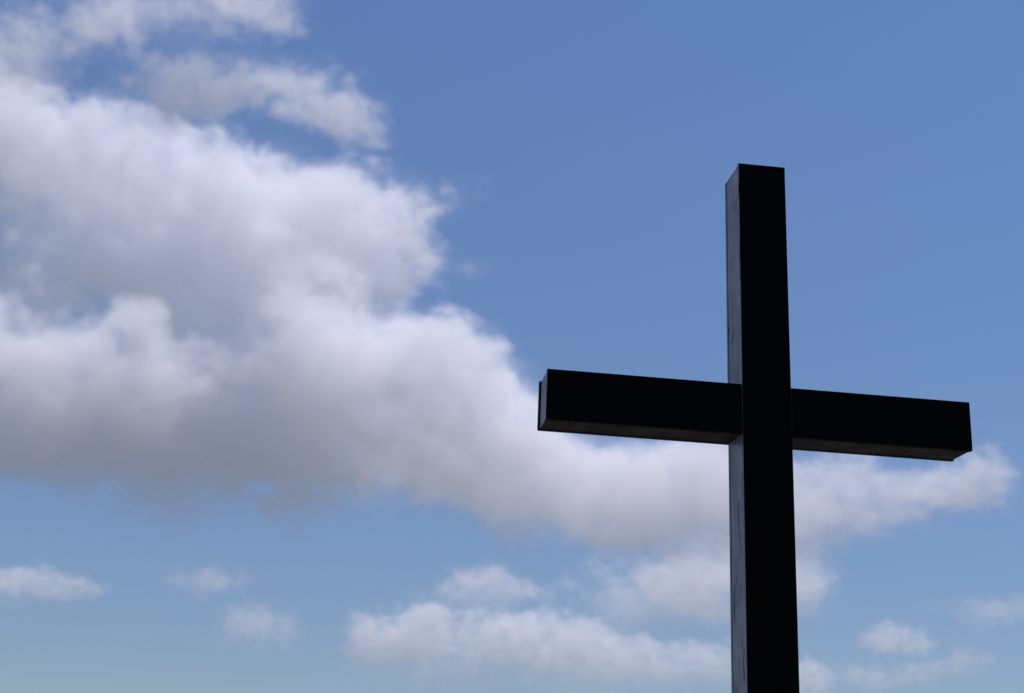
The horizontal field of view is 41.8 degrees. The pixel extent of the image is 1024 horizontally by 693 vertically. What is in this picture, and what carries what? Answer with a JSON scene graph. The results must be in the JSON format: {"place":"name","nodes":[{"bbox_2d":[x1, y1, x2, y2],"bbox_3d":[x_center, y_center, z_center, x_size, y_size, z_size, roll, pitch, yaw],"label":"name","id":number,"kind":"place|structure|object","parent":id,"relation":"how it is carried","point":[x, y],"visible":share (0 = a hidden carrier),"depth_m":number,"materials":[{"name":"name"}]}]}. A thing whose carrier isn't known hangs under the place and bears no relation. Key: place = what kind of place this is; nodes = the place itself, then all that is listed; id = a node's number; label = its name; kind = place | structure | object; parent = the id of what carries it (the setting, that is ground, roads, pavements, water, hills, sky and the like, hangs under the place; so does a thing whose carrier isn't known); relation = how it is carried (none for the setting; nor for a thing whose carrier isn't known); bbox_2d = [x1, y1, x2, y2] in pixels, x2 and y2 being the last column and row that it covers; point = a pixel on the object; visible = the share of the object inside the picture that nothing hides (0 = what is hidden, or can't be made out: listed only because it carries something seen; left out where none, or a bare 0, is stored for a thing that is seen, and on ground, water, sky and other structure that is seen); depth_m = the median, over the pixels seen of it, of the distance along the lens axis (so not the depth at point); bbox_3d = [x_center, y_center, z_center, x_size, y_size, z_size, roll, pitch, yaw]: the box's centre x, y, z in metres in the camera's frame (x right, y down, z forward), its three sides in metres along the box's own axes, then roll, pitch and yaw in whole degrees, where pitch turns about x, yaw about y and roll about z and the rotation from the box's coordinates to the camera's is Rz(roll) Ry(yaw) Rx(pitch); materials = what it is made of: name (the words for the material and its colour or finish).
{"place":"outdoors","nodes":[
{"label":"outdoors","id":0,"kind":"place"},
{"bbox_2d":[0,0,1023,692],"label":"sky","id":1,"kind":"structure","parent":0,"point":[289,289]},
{"label":"ground","id":2,"kind":"structure","parent":0,"visible":0},
{"bbox_2d":[537,163,972,692],"bbox_3d":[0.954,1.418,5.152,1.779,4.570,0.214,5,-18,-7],"label":"wooden cross","id":3,"kind":"object","parent":2,"relation":"on","point":[759,416],"visible":1,"depth_m":5.42,"materials":[{"name":"black paint"}]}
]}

